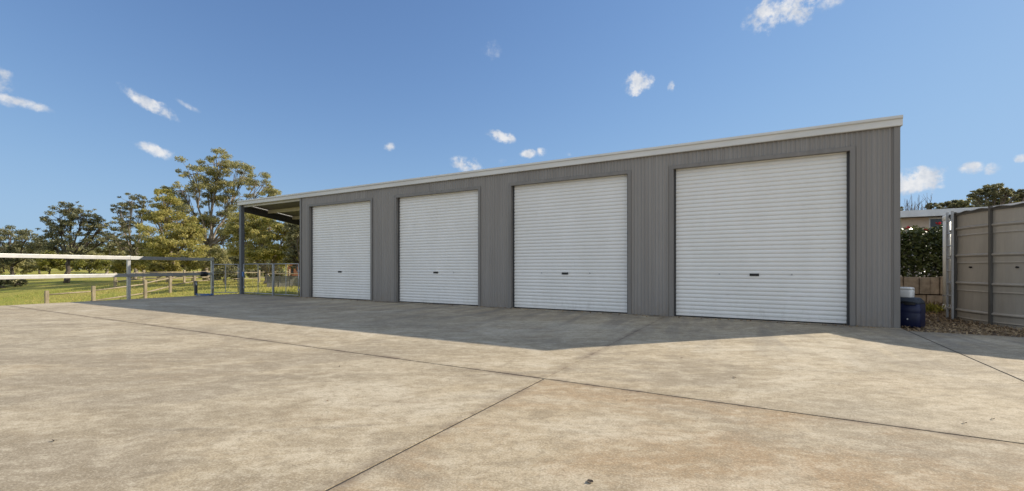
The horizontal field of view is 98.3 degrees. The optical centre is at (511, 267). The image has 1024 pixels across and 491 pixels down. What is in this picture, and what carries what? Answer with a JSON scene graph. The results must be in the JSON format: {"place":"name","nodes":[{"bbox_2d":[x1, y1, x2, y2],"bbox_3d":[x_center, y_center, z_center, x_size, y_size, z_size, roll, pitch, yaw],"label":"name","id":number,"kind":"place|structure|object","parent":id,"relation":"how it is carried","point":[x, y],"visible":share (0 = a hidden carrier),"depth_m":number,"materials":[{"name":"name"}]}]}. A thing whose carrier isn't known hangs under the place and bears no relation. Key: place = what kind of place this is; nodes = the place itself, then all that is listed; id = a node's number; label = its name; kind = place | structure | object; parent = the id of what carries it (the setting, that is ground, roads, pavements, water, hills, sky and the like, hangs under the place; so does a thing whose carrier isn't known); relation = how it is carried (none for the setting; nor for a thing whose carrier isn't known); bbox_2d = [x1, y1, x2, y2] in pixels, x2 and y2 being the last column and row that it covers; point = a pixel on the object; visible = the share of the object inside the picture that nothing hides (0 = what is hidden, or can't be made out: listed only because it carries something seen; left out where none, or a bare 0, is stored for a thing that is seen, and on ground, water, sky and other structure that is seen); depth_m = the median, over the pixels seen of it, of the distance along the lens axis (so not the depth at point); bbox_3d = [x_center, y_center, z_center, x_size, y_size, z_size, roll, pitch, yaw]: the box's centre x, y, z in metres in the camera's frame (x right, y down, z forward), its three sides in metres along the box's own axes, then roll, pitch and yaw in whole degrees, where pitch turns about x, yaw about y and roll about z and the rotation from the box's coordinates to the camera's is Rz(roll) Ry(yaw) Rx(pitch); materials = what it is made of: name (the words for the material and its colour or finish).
{"place":"outdoors","nodes":[
{"label":"outdoors","id":0,"kind":"place"},
{"bbox_2d":[0,266,299,305],"bbox_3d":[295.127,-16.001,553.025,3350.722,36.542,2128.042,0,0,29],"label":"ground","id":1,"kind":"structure","parent":0,"point":[37,286],"depth_m":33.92,"materials":[{"name":"green plant"}]},
{"bbox_2d":[0,274,27,287],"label":"bush","id":2,"kind":"object","parent":1,"relation":"on","point":[15,282],"visible":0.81,"depth_m":38.15,"materials":[{"name":"green plant"}]},
{"bbox_2d":[0,258,37,274],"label":"bush","id":3,"kind":"object","parent":1,"relation":"on","point":[26,267],"visible":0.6,"depth_m":49.26,"materials":[{"name":"green plant"}]},
{"bbox_2d":[0,225,48,274],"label":"gum tree","id":4,"kind":"object","parent":1,"relation":"on","point":[12,249],"visible":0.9,"depth_m":47.82,"materials":[{"name":"green plant"}]},
{"bbox_2d":[24,237,57,273],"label":"tree","id":5,"kind":"object","parent":1,"relation":"on","point":[39,248],"visible":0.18,"depth_m":76.82,"materials":[{"name":"green plant"}]},
{"bbox_2d":[33,250,70,274],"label":"tree","id":6,"kind":"object","parent":1,"relation":"on","point":[51,263],"visible":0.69,"depth_m":63.51,"materials":[{"name":"green plant"}]},
{"bbox_2d":[35,201,115,282],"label":"gum tree","id":7,"kind":"object","parent":1,"relation":"on","point":[56,232],"visible":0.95,"depth_m":40.95,"materials":[{"name":"green plant"}]},
{"bbox_2d":[70,255,111,273],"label":"bush","id":8,"kind":"object","parent":1,"relation":"on","point":[100,265],"visible":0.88,"depth_m":56.36,"materials":[{"name":"green plant"}]},
{"bbox_2d":[70,250,112,273],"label":"tree","id":9,"kind":"object","parent":1,"relation":"on","point":[93,252],"visible":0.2,"depth_m":67.35,"materials":[{"name":"green plant"}]},
{"bbox_2d":[91,237,125,273],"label":"gum tree","id":10,"kind":"object","parent":1,"relation":"on","point":[106,251],"visible":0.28,"depth_m":75.26,"materials":[{"name":"green plant"}]},
{"bbox_2d":[108,248,138,272],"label":"tree","id":11,"kind":"object","parent":1,"relation":"on","point":[123,253],"visible":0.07,"depth_m":62.45,"materials":[{"name":"green plant"}]},
{"bbox_2d":[107,255,149,278],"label":"bush","id":12,"kind":"object","parent":1,"relation":"on","point":[119,265],"visible":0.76,"depth_m":45.66,"materials":[{"name":"green plant"}]},
{"bbox_2d":[103,192,154,278],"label":"gum tree","id":13,"kind":"object","parent":1,"relation":"on","point":[127,226],"visible":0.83,"depth_m":49.56,"materials":[{"name":"green plant"}]},
{"bbox_2d":[0,238,284,267],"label":"woods","id":14,"kind":"object","parent":1,"relation":"on","point":[268,261],"visible":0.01,"depth_m":145.98,"materials":[{"name":"green plant"}]},
{"bbox_2d":[113,270,210,286],"bbox_3d":[-28.643,0.952,39.943,1.720,1.464,14.219,0,0,7],"label":"paddock fence","id":15,"kind":"object","parent":1,"relation":"on","point":[115,281],"visible":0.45,"depth_m":36.73,"materials":[{"name":"brown wood"}]},
{"bbox_2d":[145,260,182,282],"bbox_3d":[-30.680,0.310,38.885,3.147,2.250,1.808,0,0,11],"label":"bush","id":16,"kind":"object","parent":1,"relation":"on","point":[157,266],"visible":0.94,"depth_m":38.67,"materials":[{"name":"green plant"}]},
{"bbox_2d":[44,269,289,302],"bbox_3d":[-21.784,1.276,33.290,1.659,2.152,25.728,0,0,-4],"label":"paddock fence","id":17,"kind":"object","parent":1,"relation":"on","point":[92,291],"visible":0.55,"depth_m":24.55,"materials":[{"name":"wood"}]},
{"bbox_2d":[133,188,209,282],"bbox_3d":[-31.010,-2.854,39.977,9.884,8.763,5.243,0,0,42],"label":"gum tree","id":18,"kind":"object","parent":1,"relation":"on","point":[184,232],"visible":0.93,"depth_m":38.89,"materials":[{"name":"green plant"}]},
{"bbox_2d":[176,251,233,280],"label":"bush","id":19,"kind":"object","parent":1,"relation":"on","point":[220,260],"visible":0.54,"depth_m":43.54,"materials":[{"name":"green plant"}]},
{"bbox_2d":[199,246,229,259],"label":"tree","id":20,"kind":"object","parent":1,"relation":"on","point":[225,250],"visible":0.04,"depth_m":69.83,"materials":[{"name":"green plant"}]},
{"bbox_2d":[161,147,281,279],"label":"gum tree","id":21,"kind":"object","parent":1,"relation":"on","point":[210,220],"visible":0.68,"depth_m":45.99,"materials":[{"name":"green plant"}]},
{"bbox_2d":[209,262,245,280],"bbox_3d":[-25.977,0.480,40.170,3.233,1.979,2.459,0,0,-3],"label":"bush","id":22,"kind":"object","parent":1,"relation":"on","point":[228,268],"visible":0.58,"depth_m":39.99,"materials":[{"name":"green plant"}]},
{"bbox_2d":[215,251,258,269],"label":"tree","id":23,"kind":"object","parent":1,"relation":"on","point":[235,259],"visible":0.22,"depth_m":64.92,"materials":[{"name":"green plant"}]},
{"bbox_2d":[222,212,297,283],"bbox_3d":[-19.290,-1.844,36.166,7.795,6.680,5.499,0,0,29],"label":"wattle tree","id":24,"kind":"object","parent":1,"relation":"on","point":[257,233],"visible":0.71,"depth_m":35.55,"materials":[{"name":"green plant"}]},
{"bbox_2d":[245,263,285,278],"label":"bush","id":25,"kind":"object","parent":1,"relation":"on","point":[252,275],"visible":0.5,"depth_m":44.34,"materials":[{"name":"green plant"}]},
{"bbox_2d":[267,273,299,286],"bbox_3d":[-15.654,0.993,30.552,2.215,1.155,0.500,0,0,-29],"label":"panel fence","id":26,"kind":"object","parent":1,"relation":"on","point":[289,281],"visible":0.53,"depth_m":30.47,"materials":[{"name":"grey metal"}]},
{"bbox_2d":[281,222,299,286],"bbox_3d":[-14.913,-1.021,31.314,2.744,5.009,3.406,0,0,-19],"label":"tree","id":27,"kind":"object","parent":1,"relation":"on","point":[293,242],"visible":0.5,"depth_m":30.97,"materials":[{"name":"green plant"}]},
{"bbox_2d":[287,264,299,275],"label":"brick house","id":28,"kind":"structure","parent":1,"relation":"on","point":[292,270],"depth_m":62.00,"materials":[{"name":"brick"}]},
{"bbox_2d":[0,294,1023,490],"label":"concrete slab","id":29,"kind":"structure","parent":1,"relation":"on","point":[116,395],"depth_m":3.99,"materials":[{"name":"beige concrete"}]},
{"bbox_2d":[0,253,213,298],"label":"rail fence","id":30,"kind":"object","parent":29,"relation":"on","point":[128,275],"visible":0.91,"depth_m":16.04,"materials":[{"name":"metal"}]},
{"bbox_2d":[200,272,207,276],"bbox_3d":[-13.624,0.300,19.573,0.220,0.220,0.340,0,0,14],"label":"rail cover","id":31,"kind":"object","parent":30,"relation":"attached to","point":[203,274],"visible":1,"depth_m":19.50,"materials":[{"name":"black plastic"}]},
{"bbox_2d":[212,264,238,292],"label":"pipe gate","id":32,"kind":"structure","parent":30,"relation":"attached to","point":[225,271],"depth_m":19.95,"materials":[{"name":"grey metal"}]},
{"bbox_2d":[194,281,197,294],"bbox_3d":[-13.436,0.890,18.856,0.246,0.620,0.103,0,0,39],"label":"tap post","id":33,"kind":"object","parent":29,"relation":"on","point":[195,287],"visible":0.98,"depth_m":18.87,"materials":[{"name":"metal"}]},
{"bbox_2d":[152,319,1023,490],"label":"expansion joint","id":34,"kind":"object","parent":29,"relation":"on","point":[527,387],"visible":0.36,"depth_m":3.48,"materials":[{"name":"grey concrete"}]},
{"bbox_2d":[303,297,878,327],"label":"leaf litter","id":35,"kind":"object","parent":29,"relation":"on","point":[620,313],"visible":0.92,"depth_m":10.94,"materials":[{"name":"plant"}]},
{"bbox_2d":[237,115,902,327],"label":"garage shed","id":36,"kind":"structure","parent":1,"relation":"on","point":[797,225],"depth_m":11.13,"materials":[{"name":"grey metal"}]},
{"bbox_2d":[242,264,271,293],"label":"pipe gate","id":37,"kind":"structure","parent":36,"relation":"attached to","point":[243,281],"depth_m":19.71,"materials":[{"name":"grey metal"}]},
{"bbox_2d":[272,263,298,295],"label":"pipe gate","id":38,"kind":"structure","parent":36,"relation":"attached to","point":[273,279],"depth_m":18.51,"materials":[{"name":"grey metal"}]},
{"bbox_2d":[313,201,369,299],"bbox_3d":[-6.480,-0.617,16.788,3.340,3.626,0.063,0,0,29],"label":"roller door","id":39,"kind":"structure","parent":36,"relation":"in","point":[341,232],"depth_m":16.77,"materials":[{"name":"metal"}]},
{"bbox_2d":[400,190,477,305],"bbox_3d":[-2.449,-0.617,14.520,3.330,3.626,0.063,0,0,29],"label":"roller door","id":40,"kind":"structure","parent":36,"relation":"in","point":[439,232],"depth_m":14.48,"materials":[{"name":"metal"}]},
{"bbox_2d":[514,175,626,312],"bbox_3d":[1.527,-0.617,12.283,3.375,3.626,0.063,0,0,29],"label":"roller door","id":41,"kind":"structure","parent":36,"relation":"in","point":[570,237],"depth_m":12.21,"materials":[{"name":"metal"}]},
{"bbox_2d":[676,152,846,324],"bbox_3d":[5.498,-0.617,10.049,3.401,3.626,0.063,0,0,29],"label":"roller door","id":42,"kind":"structure","parent":36,"relation":"in","point":[765,240],"depth_m":9.95,"materials":[{"name":"metal"}]},
{"bbox_2d":[924,199,957,209],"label":"gum tree","id":43,"kind":"object","parent":1,"relation":"on","point":[948,204],"visible":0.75,"depth_m":46.40,"materials":[{"name":"green plant"}]},
{"bbox_2d":[900,310,1023,336],"bbox_3d":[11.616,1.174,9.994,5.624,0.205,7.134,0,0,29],"label":"mulch","id":44,"kind":"object","parent":1,"relation":"on","point":[976,326],"visible":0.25,"depth_m":8.71,"materials":[{"name":"wood"}]},
{"bbox_2d":[900,297,925,327],"bbox_3d":[8.005,0.903,8.938,0.413,0.586,0.434,0,0,-32],"label":"plastic drum","id":45,"kind":"object","parent":44,"relation":"on","point":[912,312],"visible":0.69,"depth_m":8.79,"materials":[{"name":"blue plastic"}]},
{"bbox_2d":[900,287,914,297],"bbox_3d":[7.999,0.505,8.993,0.194,0.206,0.242,0,0,-32],"label":"plastic container","id":46,"kind":"object","parent":45,"relation":"on","point":[908,292],"visible":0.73,"depth_m":8.91,"materials":[{"name":"white plastic"}]},
{"bbox_2d":[900,276,942,303],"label":"retaining wall","id":47,"kind":"structure","parent":44,"relation":"on","point":[927,285],"depth_m":13.61,"materials":[{"name":"stone"}]},
{"bbox_2d":[925,300,942,310],"bbox_3d":[12.069,1.122,12.586,0.878,0.446,0.824,0,0,-20],"label":"weed clump","id":48,"kind":"object","parent":44,"relation":"on","point":[937,303],"visible":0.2,"depth_m":12.60,"materials":[{"name":"plant"}]},
{"bbox_2d":[925,301,949,313],"bbox_3d":[11.168,1.121,11.907,0.672,0.430,1.220,0,0,-44],"label":"weed clump","id":49,"kind":"object","parent":44,"relation":"on","point":[932,308],"visible":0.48,"depth_m":11.76,"materials":[{"name":"green plant"}]},
{"bbox_2d":[942,215,950,309],"bbox_3d":[11.840,-0.055,11.889,0.212,2.710,0.461,0,0,-27],"label":"riser pipe","id":50,"kind":"object","parent":44,"relation":"on","point":[944,258],"visible":0.45,"depth_m":11.96,"materials":[{"name":"grey metal"}]},
{"bbox_2d":[946,211,953,318],"bbox_3d":[10.258,-0.050,10.379,0.036,2.500,0.396,0,0,30],"label":"post","id":51,"kind":"object","parent":44,"relation":"on","point":[952,264],"visible":0.98,"depth_m":10.30,"materials":[{"name":"grey metal"}]},
{"bbox_2d":[949,201,1023,329],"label":"water tank","id":52,"kind":"object","parent":44,"relation":"on","point":[988,264],"visible":0.81,"depth_m":9.22,"materials":[{"name":"metal"}]},
{"bbox_2d":[955,198,977,207],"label":"gum tree","id":53,"kind":"object","parent":1,"relation":"on","point":[963,203],"visible":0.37,"depth_m":45.87,"materials":[{"name":"green plant"}]},
{"bbox_2d":[0,0,1023,251],"label":"sky","id":54,"kind":"structure","parent":0,"point":[99,99],"materials":[{"name":"blue"}]},
{"bbox_2d":[334,298,842,324],"bbox_3d":[-1.769,1.360,3.749,34.560,0.280,33.900,0,0,29],"label":"slab base","id":55,"kind":"object","parent":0,"point":[626,313],"depth_m":11.33,"materials":[{"name":"concrete"}]},
{"bbox_2d":[902,195,931,210],"bbox_3d":[31.147,-2.663,34.016,2.191,6.005,1.624,0,0,-26],"label":"bare tree","id":56,"kind":"object","parent":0,"point":[914,208],"visible":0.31,"depth_m":33.96,"materials":[{"name":"brown plant"}]},
{"bbox_2d":[906,274,940,294],"bbox_3d":[40.241,0.970,28.793,38.100,1.260,53.045,0,0,29],"label":"fence rail","id":57,"kind":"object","parent":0,"point":[925,294],"depth_m":13.80,"materials":[{"name":"wood"}]},
{"bbox_2d":[900,222,942,276],"bbox_3d":[13.344,-0.511,14.126,5.548,1.833,1.410,0,0,29],"label":"hedge","id":58,"kind":"object","parent":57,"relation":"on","point":[920,245],"visible":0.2,"depth_m":13.91,"materials":[{"name":"green plant"}]},
{"bbox_2d":[900,207,983,273],"bbox_3d":[26.738,-1.300,21.415,14.400,3.400,7.950,0,0,29],"label":"brick bungalow","id":59,"kind":"object","parent":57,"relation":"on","point":[929,218],"visible":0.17,"depth_m":21.21,"materials":[{"name":"white brick"}]},
{"bbox_2d":[929,217,942,252],"bbox_3d":[20.355,-1.550,21.145,0.680,1.680,0.080,0,0,29],"label":"window","id":60,"kind":"structure","parent":59,"relation":"in","point":[932,220],"depth_m":21.21,"materials":[{"name":"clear glass"}]},
{"bbox_2d":[966,183,1023,206],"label":"umbrella tree","id":61,"kind":"object","parent":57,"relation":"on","point":[992,192],"visible":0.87,"depth_m":41.31,"materials":[{"name":"green plant"}]}
]}

